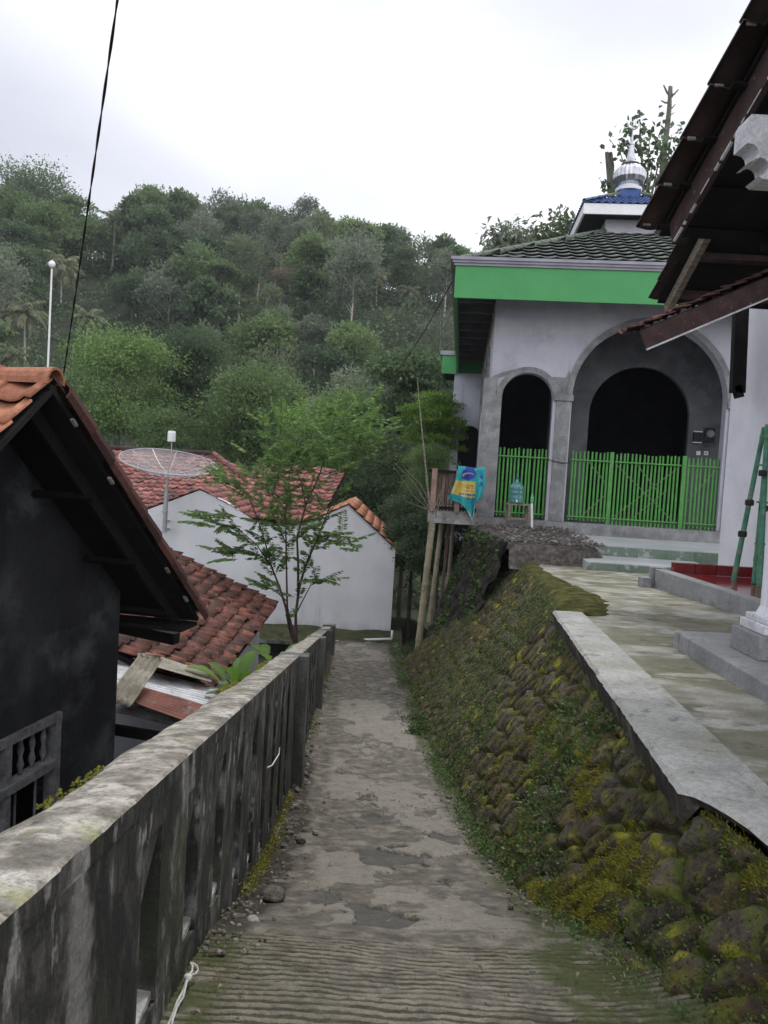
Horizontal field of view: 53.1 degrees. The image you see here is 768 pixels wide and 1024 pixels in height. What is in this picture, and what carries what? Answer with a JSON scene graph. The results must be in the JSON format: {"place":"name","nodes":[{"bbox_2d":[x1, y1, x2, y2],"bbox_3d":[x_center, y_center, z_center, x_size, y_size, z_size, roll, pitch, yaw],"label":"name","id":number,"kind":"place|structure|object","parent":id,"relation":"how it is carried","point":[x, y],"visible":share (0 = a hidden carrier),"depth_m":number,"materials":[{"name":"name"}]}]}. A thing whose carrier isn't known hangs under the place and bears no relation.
{"place":"outdoors","nodes":[
{"label":"outdoors","id":0,"kind":"place"},
{"bbox_2d":[0,365,208,832],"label":"black house","id":1,"kind":"structure","parent":0,"point":[88,560],"depth_m":4.93,"materials":[{"name":"paint"}]},
{"bbox_2d":[0,711,62,832],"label":"window","id":2,"kind":"structure","parent":1,"relation":"in","point":[48,766],"depth_m":4.86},
{"bbox_2d":[63,0,118,373],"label":"power cable","id":3,"kind":"object","parent":1,"relation":"attached to","point":[102,104],"visible":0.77,"depth_m":3.77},
{"bbox_2d":[0,261,454,663],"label":"ground","id":4,"kind":"structure","parent":0,"point":[275,649],"depth_m":78.51,"materials":[{"name":"plant"}]},
{"bbox_2d":[0,343,31,366],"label":"leafy tree","id":5,"kind":"object","parent":4,"relation":"on","point":[11,355],"visible":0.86,"depth_m":54.42,"materials":[{"name":"green plant"}]},
{"bbox_2d":[0,234,37,323],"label":"open crowned tree","id":6,"kind":"object","parent":4,"relation":"on","point":[10,268],"visible":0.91,"depth_m":65.09,"materials":[{"name":"green plant"}]},
{"bbox_2d":[0,217,42,262],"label":"dark leaved tree","id":7,"kind":"object","parent":4,"relation":"on","point":[14,229],"visible":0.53,"depth_m":85.27,"materials":[{"name":"green plant"}]},
{"bbox_2d":[0,295,48,366],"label":"coconut palm","id":8,"kind":"object","parent":4,"relation":"on","point":[21,314],"visible":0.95,"depth_m":64.81,"materials":[{"name":"green plant"}]},
{"bbox_2d":[0,243,54,331],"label":"dark leaved tree","id":9,"kind":"object","parent":4,"relation":"on","point":[29,260],"visible":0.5,"depth_m":74.31,"materials":[{"name":"green plant"}]},
{"bbox_2d":[0,189,55,251],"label":"green leaved tree","id":10,"kind":"object","parent":4,"relation":"on","point":[9,206],"visible":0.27,"depth_m":90.37,"materials":[{"name":"green plant"}]},
{"bbox_2d":[12,196,82,281],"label":"green leaved tree","id":11,"kind":"object","parent":4,"relation":"on","point":[50,215],"visible":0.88,"depth_m":89.11,"materials":[{"name":"green plant"}]},
{"bbox_2d":[0,151,103,263],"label":"leaved tree","id":12,"kind":"object","parent":4,"relation":"on","point":[42,193],"visible":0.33,"depth_m":99.40,"materials":[{"name":"green plant"}]},
{"bbox_2d":[40,249,83,302],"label":"coconut palm","id":13,"kind":"object","parent":4,"relation":"on","point":[64,268],"visible":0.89,"depth_m":82.25,"materials":[{"name":"green plant"}]},
{"bbox_2d":[51,192,101,256],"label":"spreading tree","id":14,"kind":"object","parent":4,"relation":"on","point":[66,201],"visible":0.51,"depth_m":98.95,"materials":[{"name":"green plant"}]},
{"bbox_2d":[46,216,125,277],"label":"green leaved tree","id":15,"kind":"object","parent":4,"relation":"on","point":[97,237],"visible":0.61,"depth_m":95.37,"materials":[{"name":"green plant"}]},
{"bbox_2d":[68,305,105,353],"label":"coconut palm","id":16,"kind":"object","parent":4,"relation":"on","point":[84,315],"visible":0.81,"depth_m":61.33,"materials":[{"name":"green plant"}]},
{"bbox_2d":[52,312,195,445],"bbox_3d":[-12.132,-1.819,33.980,6.223,13.737,6.195,4,3,20],"label":"broad leafy tree","id":17,"kind":"object","parent":4,"relation":"on","point":[124,356],"visible":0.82,"depth_m":33.11,"materials":[{"name":"green plant"}]},
{"bbox_2d":[105,265,155,317],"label":"bushy tree","id":18,"kind":"object","parent":4,"relation":"on","point":[120,293],"visible":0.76,"depth_m":77.69,"materials":[{"name":"green plant"}]},
{"bbox_2d":[110,191,157,275],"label":"leaved tree","id":19,"kind":"object","parent":4,"relation":"on","point":[129,202],"visible":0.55,"depth_m":91.27,"materials":[{"name":"green plant"}]},
{"bbox_2d":[119,201,180,282],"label":"dark leaved tree","id":20,"kind":"object","parent":4,"relation":"on","point":[151,218],"visible":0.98,"depth_m":86.07,"materials":[{"name":"green plant"}]},
{"bbox_2d":[133,183,169,236],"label":"green leaved tree","id":21,"kind":"object","parent":4,"relation":"on","point":[152,194],"visible":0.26,"depth_m":103.09,"materials":[{"name":"green plant"}]},
{"bbox_2d":[128,258,196,330],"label":"pale trunk tree","id":22,"kind":"object","parent":4,"relation":"on","point":[151,285],"visible":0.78,"depth_m":76.38,"materials":[{"name":"green plant"}]},
{"bbox_2d":[124,398,210,452],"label":"leafy tree","id":23,"kind":"object","parent":4,"relation":"on","point":[167,424],"visible":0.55,"depth_m":30.55,"materials":[{"name":"green plant"}]},
{"bbox_2d":[0,624,335,1023],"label":"boundary wall","id":24,"kind":"structure","parent":4,"relation":"on","point":[122,876],"depth_m":1.94,"materials":[{"name":"concrete"}]},
{"bbox_2d":[35,661,268,809],"bbox_3d":[-0.791,0.835,3.404,0.060,0.850,4.724,3,3,-2],"label":"coping moss","id":25,"kind":"object","parent":24,"relation":"on","point":[98,770],"visible":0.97,"depth_m":1.86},
{"bbox_2d":[115,652,220,740],"bbox_3d":[-2.297,2.619,7.737,1.288,2.403,2.598,3,3,-13],"label":"corrugated lean to","id":26,"kind":"object","parent":4,"relation":"on","point":[165,699],"visible":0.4,"depth_m":6.86,"materials":[{"name":"metal"}]},
{"bbox_2d":[116,654,162,707],"bbox_3d":[-2.111,1.416,6.524,0.213,0.201,0.966,3,3,-2],"label":"loose sheet","id":27,"kind":"object","parent":26,"relation":"on","point":[135,678],"visible":0.88,"depth_m":6.51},
{"bbox_2d":[154,199,196,256],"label":"dark leaved tree","id":28,"kind":"object","parent":4,"relation":"on","point":[176,210],"visible":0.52,"depth_m":94.47,"materials":[{"name":"green plant"}]},
{"bbox_2d":[160,186,201,258],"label":"leaved tree","id":29,"kind":"object","parent":4,"relation":"on","point":[182,195],"visible":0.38,"depth_m":99.39,"materials":[{"name":"green plant"}]},
{"bbox_2d":[152,237,216,323],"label":"bushy tree","id":30,"kind":"object","parent":4,"relation":"on","point":[185,269],"visible":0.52,"depth_m":77.46,"materials":[{"name":"green plant"}]},
{"bbox_2d":[141,322,237,448],"bbox_3d":[-9.469,-3.115,36.972,4.819,12.184,4.985,3,3,0],"label":"dark leafy tree","id":31,"kind":"object","parent":4,"relation":"on","point":[198,347],"visible":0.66,"depth_m":36.21,"materials":[{"name":"green plant"}]},
{"bbox_2d":[114,547,278,759],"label":"red roofed shed","id":32,"kind":"structure","parent":4,"relation":"on","point":[226,632],"depth_m":9.87,"materials":[{"name":"tile"}]},
{"bbox_2d":[169,204,227,250],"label":"open crowned tree","id":33,"kind":"object","parent":4,"relation":"on","point":[207,226],"visible":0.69,"depth_m":91.53,"materials":[{"name":"green plant"}]},
{"bbox_2d":[109,445,296,525],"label":"red roofed house","id":34,"kind":"structure","parent":4,"relation":"on","point":[149,489],"depth_m":25.73,"materials":[{"name":"tile"}]},
{"bbox_2d":[176,273,245,345],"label":"leaved tree","id":35,"kind":"object","parent":4,"relation":"on","point":[205,297],"visible":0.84,"depth_m":69.51,"materials":[{"name":"green plant"}]},
{"bbox_2d":[186,651,255,682],"bbox_3d":[-1.504,1.673,7.795,0.687,0.379,0.778,6,4,38],"label":"broad leaved plant","id":36,"kind":"object","parent":4,"relation":"on","point":[238,670],"visible":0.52,"depth_m":7.86,"materials":[{"name":"green plant"}]},
{"bbox_2d":[192,256,249,328],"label":"spreading tree","id":37,"kind":"object","parent":4,"relation":"on","point":[220,268],"visible":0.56,"depth_m":74.42,"materials":[{"name":"green plant"}]},
{"bbox_2d":[197,186,250,253],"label":"tall slender tree","id":38,"kind":"object","parent":4,"relation":"on","point":[231,202],"visible":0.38,"depth_m":102.84,"materials":[{"name":"green plant"}]},
{"bbox_2d":[0,254,455,608],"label":"undergrowth","id":39,"kind":"object","parent":4,"relation":"on","point":[387,314],"visible":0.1,"depth_m":80.57,"materials":[{"name":"green plant"}]},
{"bbox_2d":[217,208,260,263],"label":"dark leaved tree","id":40,"kind":"object","parent":4,"relation":"on","point":[234,217],"visible":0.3,"depth_m":98.83,"materials":[{"name":"green plant"}]},
{"bbox_2d":[214,230,271,323],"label":"olive leaved tree","id":41,"kind":"object","parent":4,"relation":"on","point":[253,278],"visible":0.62,"depth_m":79.31,"materials":[{"name":"green plant"}]},
{"bbox_2d":[185,348,312,470],"bbox_3d":[-6.032,-0.002,32.966,5.396,13.869,5.636,2,3,-19],"label":"leafy tree","id":42,"kind":"object","parent":4,"relation":"on","point":[245,394],"visible":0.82,"depth_m":31.92,"materials":[{"name":"green plant"}]},
{"bbox_2d":[238,208,272,264],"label":"slender tree","id":43,"kind":"object","parent":4,"relation":"on","point":[252,221],"visible":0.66,"depth_m":94.89,"materials":[{"name":"green plant"}]},
{"bbox_2d":[220,194,294,267],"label":"green leaved tree","id":44,"kind":"object","parent":4,"relation":"on","point":[260,204],"visible":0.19,"depth_m":106.52,"materials":[{"name":"green plant"}]},
{"bbox_2d":[232,229,286,299],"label":"open crowned tree","id":45,"kind":"object","parent":4,"relation":"on","point":[268,251],"visible":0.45,"depth_m":88.09,"materials":[{"name":"green plant"}]},
{"bbox_2d":[220,308,304,381],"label":"green leaved tree","id":46,"kind":"object","parent":4,"relation":"on","point":[267,326],"visible":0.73,"depth_m":64.51,"materials":[{"name":"green plant"}]},
{"bbox_2d":[240,280,289,321],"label":"olive leaved tree","id":47,"kind":"object","parent":4,"relation":"on","point":[265,292],"visible":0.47,"depth_m":74.09,"materials":[{"name":"green plant"}]},
{"bbox_2d":[258,205,296,300],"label":"slender tree","id":48,"kind":"object","parent":4,"relation":"on","point":[279,220],"visible":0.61,"depth_m":92.00,"materials":[{"name":"green plant"}]},
{"bbox_2d":[147,474,408,644],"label":"white gabled house","id":49,"kind":"structure","parent":4,"relation":"on","point":[361,597],"depth_m":18.70,"materials":[{"name":"paint"}]},
{"bbox_2d":[118,431,217,532],"bbox_3d":[-5.106,-0.710,18.180,2.267,2.419,2.231,3,3,0],"label":"satellite dish","id":50,"kind":"object","parent":49,"relation":"attached to","point":[171,437],"visible":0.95,"depth_m":18.23,"materials":[{"name":"silver metal"}]},
{"bbox_2d":[264,248,297,301],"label":"dry leaved tree","id":51,"kind":"object","parent":4,"relation":"on","point":[282,278],"visible":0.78,"depth_m":83.76,"materials":[{"name":"green plant"}]},
{"bbox_2d":[176,383,404,643],"bbox_3d":[-1.793,0.459,13.572,3.769,5.539,2.905,3,3,-10],"label":"feathery young tree","id":52,"kind":"object","parent":4,"relation":"on","point":[300,453],"visible":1,"depth_m":13.37,"materials":[{"name":"green plant"}]},
{"bbox_2d":[242,464,344,525],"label":"back shed","id":53,"kind":"structure","parent":4,"relation":"on","point":[334,481],"depth_m":24.65,"materials":[{"name":"tile"}]},
{"bbox_2d":[277,218,323,306],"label":"slender tree","id":54,"kind":"object","parent":4,"relation":"on","point":[295,232],"visible":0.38,"depth_m":88.20,"materials":[{"name":"green plant"}]},
{"bbox_2d":[279,227,342,320],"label":"green leaved tree","id":55,"kind":"object","parent":4,"relation":"on","point":[309,247],"visible":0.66,"depth_m":79.69,"materials":[{"name":"green plant"}]},
{"bbox_2d":[287,263,335,339],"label":"leaved tree","id":56,"kind":"object","parent":4,"relation":"on","point":[310,281],"visible":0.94,"depth_m":75.14,"materials":[{"name":"green plant"}]},
{"bbox_2d":[285,206,337,266],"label":"olive leaved tree","id":57,"kind":"object","parent":4,"relation":"on","point":[320,219],"visible":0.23,"depth_m":94.14,"materials":[{"name":"green plant"}]},
{"bbox_2d":[283,310,340,375],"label":"slender tree","id":58,"kind":"object","parent":4,"relation":"on","point":[316,327],"visible":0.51,"depth_m":65.86,"materials":[{"name":"green plant"}]},
{"bbox_2d":[290,340,355,416],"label":"dark leaved tree","id":59,"kind":"object","parent":4,"relation":"on","point":[324,357],"visible":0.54,"depth_m":59.82,"materials":[{"name":"green plant"}]},
{"bbox_2d":[259,623,401,646],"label":"mossy verge","id":60,"kind":"structure","parent":4,"relation":"on","point":[278,632],"depth_m":18.18,"materials":[{"name":"plant"}]},
{"bbox_2d":[301,362,389,446],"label":"slender tree","id":61,"kind":"object","parent":4,"relation":"on","point":[352,383],"visible":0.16,"depth_m":44.10,"materials":[{"name":"green plant"}]},
{"bbox_2d":[291,379,403,507],"bbox_3d":[-1.532,0.198,29.852,4.891,10.845,4.913,3,3,-5],"label":"leafy tree","id":62,"kind":"object","parent":4,"relation":"on","point":[348,398],"visible":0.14,"depth_m":29.12,"materials":[{"name":"green plant"}]},
{"bbox_2d":[320,237,381,354],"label":"slender tree","id":63,"kind":"object","parent":4,"relation":"on","point":[344,290],"visible":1,"depth_m":72.52,"materials":[{"name":"green plant"}]},
{"bbox_2d":[320,319,383,393],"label":"green leaved tree","id":64,"kind":"object","parent":4,"relation":"on","point":[358,345],"visible":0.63,"depth_m":62.67,"materials":[{"name":"green plant"}]},
{"bbox_2d":[318,219,390,319],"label":"open crowned tree","id":65,"kind":"object","parent":4,"relation":"on","point":[365,240],"visible":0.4,"depth_m":79.14,"materials":[{"name":"green plant"}]},
{"bbox_2d":[328,215,386,307],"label":"spreading tree","id":66,"kind":"object","parent":4,"relation":"on","point":[340,224],"visible":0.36,"depth_m":86.74,"materials":[{"name":"green plant"}]},
{"bbox_2d":[333,424,421,519],"bbox_3d":[-0.196,0.947,25.982,3.234,7.903,3.126,2,3,-25],"label":"dark leafy tree","id":67,"kind":"object","parent":4,"relation":"on","point":[374,474],"visible":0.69,"depth_m":25.26,"materials":[{"name":"green plant"}]},
{"bbox_2d":[370,223,408,293],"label":"dark leaved tree","id":68,"kind":"object","parent":4,"relation":"on","point":[392,231],"visible":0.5,"depth_m":96.49,"materials":[{"name":"green plant"}]},
{"bbox_2d":[346,340,453,616],"bbox_3d":[0.859,-0.306,30.303,5.469,12.871,5.016,3,3,-10],"label":"dark leafy tree","id":69,"kind":"object","parent":4,"relation":"on","point":[407,373],"visible":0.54,"depth_m":29.16,"materials":[{"name":"green plant"}]},
{"bbox_2d":[387,245,426,301],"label":"dark leaved tree","id":70,"kind":"object","parent":4,"relation":"on","point":[407,254],"visible":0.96,"depth_m":92.07,"materials":[{"name":"green plant"}]},
{"bbox_2d":[415,305,454,355],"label":"open crowned tree","id":71,"kind":"object","parent":4,"relation":"on","point":[441,336],"visible":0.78,"depth_m":68.99,"materials":[{"name":"green plant"}]},
{"bbox_2d":[425,247,464,331],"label":"slender tree","id":72,"kind":"object","parent":4,"relation":"on","point":[440,282],"visible":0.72,"depth_m":79.34,"materials":[{"name":"green plant"}]},
{"bbox_2d":[476,213,548,252],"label":"roofside tree","id":73,"kind":"object","parent":4,"relation":"on","point":[500,239],"visible":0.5,"depth_m":30.25,"materials":[{"name":"green plant"}]},
{"bbox_2d":[520,204,574,245],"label":"roofside tree","id":74,"kind":"object","parent":4,"relation":"on","point":[561,228],"visible":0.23,"depth_m":32.09,"materials":[{"name":"green plant"}]},
{"bbox_2d":[399,554,767,1023],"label":"stone retaining wall","id":75,"kind":"structure","parent":4,"relation":"on","point":[685,854],"depth_m":3.80,"materials":[{"name":"stone"}]},
{"bbox_2d":[523,562,609,625],"bbox_3d":[2.217,0.929,9.634,0.749,0.244,5.265,4,3,6],"label":"moss carpet","id":76,"kind":"object","parent":75,"relation":"on","point":[563,595],"visible":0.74,"depth_m":8.28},
{"bbox_2d":[398,552,767,1023],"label":"wall creeper","id":77,"kind":"object","parent":75,"relation":"on","point":[551,791],"depth_m":4.67,"materials":[{"name":"green plant"}]},
{"bbox_2d":[475,644,767,938],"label":"moss tufts","id":78,"kind":"object","parent":75,"relation":"on","point":[594,893],"visible":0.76,"depth_m":3.20,"materials":[{"name":"plant"}]},
{"bbox_2d":[552,611,767,848],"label":"kerb slab","id":79,"kind":"structure","parent":75,"relation":"on","point":[692,764],"depth_m":3.47,"materials":[{"name":"concrete"}]},
{"bbox_2d":[441,119,731,590],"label":"prayer house","id":80,"kind":"structure","parent":4,"relation":"on","point":[545,357],"depth_m":16.32,"materials":[{"name":"white paint"}]},
{"bbox_2d":[415,468,475,647],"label":"wooden balcony","id":81,"kind":"structure","parent":80,"relation":"attached to","point":[454,513],"depth_m":14.83,"materials":[{"name":"wood"}]},
{"bbox_2d":[448,466,485,521],"bbox_3d":[1.571,-0.341,14.621,0.683,1.062,0.170,4,3,5],"label":"printed sack","id":82,"kind":"object","parent":81,"relation":"hanging from","point":[468,488],"visible":1,"depth_m":14.61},
{"bbox_2d":[495,447,547,517],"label":"picket gate","id":83,"kind":"structure","parent":80,"relation":"attached to","point":[515,512],"depth_m":15.30,"materials":[{"name":"metal"}]},
{"bbox_2d":[566,451,614,523],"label":"picket gate","id":84,"kind":"structure","parent":80,"relation":"attached to","point":[606,517],"depth_m":15.15,"materials":[{"name":"metal"}]},
{"bbox_2d":[611,453,680,528],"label":"picket gate","id":85,"kind":"structure","parent":80,"relation":"attached to","point":[658,521],"depth_m":15.05,"materials":[{"name":"metal"}]},
{"bbox_2d":[677,456,719,529],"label":"picket gate","id":86,"kind":"structure","parent":80,"relation":"attached to","point":[682,491],"depth_m":14.95,"materials":[{"name":"metal"}]},
{"bbox_2d":[598,105,684,197],"bbox_3d":[8.936,-6.586,26.756,3.438,14.307,2.861,5,3,30],"label":"tree","id":87,"kind":"object","parent":4,"relation":"on","point":[641,151],"visible":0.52,"depth_m":26.30,"materials":[{"name":"green plant"}]},
{"bbox_2d":[0,0,749,298],"label":"sky","id":88,"kind":"structure","parent":0,"point":[435,117],"materials":[{"name":"white"}]},
{"bbox_2d":[391,617,427,662],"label":"soil bank","id":89,"kind":"structure","parent":0,"point":[399,622],"depth_m":22.58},
{"bbox_2d":[383,637,435,734],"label":"verge weeds","id":90,"kind":"object","parent":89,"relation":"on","point":[417,714],"visible":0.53,"depth_m":9.95,"materials":[{"name":"green plant"}]},
{"bbox_2d":[371,481,458,639],"bbox_3d":[0.728,2.167,19.601,2.344,5.928,2.425,4,3,8],"label":"shaded bush","id":91,"kind":"object","parent":89,"relation":"on","point":[403,508],"visible":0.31,"depth_m":19.21,"materials":[{"name":"green plant"}]},
{"bbox_2d":[390,501,468,621],"bbox_3d":[1.165,2.250,18.241,2.188,5.148,2.006,1,4,-39],"label":"shaded bush","id":92,"kind":"object","parent":89,"relation":"on","point":[420,542],"visible":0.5,"depth_m":17.91,"materials":[{"name":"green plant"}]},
{"bbox_2d":[397,438,461,583],"bbox_3d":[1.211,-0.039,21.088,1.821,4.019,1.812,2,3,-29],"label":"leafy bush","id":93,"kind":"object","parent":89,"relation":"on","point":[438,458],"visible":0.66,"depth_m":20.70,"materials":[{"name":"green plant"}]},
{"bbox_2d":[393,389,473,467],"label":"yellow green tree","id":94,"kind":"object","parent":89,"relation":"on","point":[437,417],"visible":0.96,"depth_m":23.64,"materials":[{"name":"green plant"}]},
{"bbox_2d":[425,525,602,636],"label":"stone bank","id":95,"kind":"structure","parent":89,"relation":"on","point":[544,553],"depth_m":12.50,"materials":[{"name":"stone"}]},
{"bbox_2d":[426,527,503,641],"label":"bank plants","id":96,"kind":"object","parent":95,"relation":"on","point":[459,559],"visible":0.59,"depth_m":13.48,"materials":[{"name":"green plant"}]},
{"bbox_2d":[475,522,606,546],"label":"loose pebbles","id":97,"kind":"object","parent":95,"relation":"on","point":[567,539],"visible":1,"depth_m":12.99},
{"bbox_2d":[160,640,715,1023],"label":"path","id":98,"kind":"structure","parent":0,"point":[424,951],"depth_m":2.99,"materials":[{"name":"concrete"}]},
{"bbox_2d":[237,653,331,898],"bbox_3d":[-0.850,2.238,9.295,0.180,1.876,11.900,3,3,-2],"label":"gutter moss","id":99,"kind":"object","parent":98,"relation":"on","point":[272,837],"visible":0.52,"depth_m":4.58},
{"bbox_2d":[197,654,552,954],"bbox_3d":[-0.196,2.195,9.281,1.418,2.227,13.486,3,3,-2],"label":"grit","id":100,"kind":"object","parent":98,"relation":"on","point":[286,846],"visible":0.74,"depth_m":4.63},
{"bbox_2d":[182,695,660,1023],"bbox_3d":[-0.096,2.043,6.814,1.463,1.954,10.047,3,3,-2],"label":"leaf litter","id":101,"kind":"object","parent":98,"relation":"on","point":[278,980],"visible":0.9,"depth_m":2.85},
{"bbox_2d":[388,650,703,1015],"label":"foot weeds","id":102,"kind":"object","parent":98,"relation":"on","point":[440,769],"visible":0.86,"depth_m":4.87,"materials":[{"name":"green plant"}]},
{"bbox_2d":[692,807,767,856],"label":"terrace fill","id":103,"kind":"object","parent":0,"point":[759,844],"visible":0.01,"depth_m":3.22,"materials":[{"name":"soil"}]},
{"bbox_2d":[572,534,718,575],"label":"tiled steps","id":104,"kind":"structure","parent":103,"relation":"on","point":[631,555],"depth_m":12.50,"materials":[{"name":"tile"}]},
{"bbox_2d":[538,564,767,785],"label":"terrace","id":105,"kind":"structure","parent":103,"relation":"on","point":[639,625],"depth_m":5.68,"materials":[{"name":"concrete"}]},
{"bbox_2d":[617,0,767,703],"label":"white house","id":106,"kind":"structure","parent":105,"relation":"on","point":[706,210],"depth_m":5.49,"materials":[{"name":"paint"}]},
{"bbox_2d":[731,424,767,585],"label":"bamboo ladder","id":107,"kind":"object","parent":106,"relation":"on","point":[758,566],"visible":0.96,"depth_m":8.94,"materials":[{"name":"green paint"}]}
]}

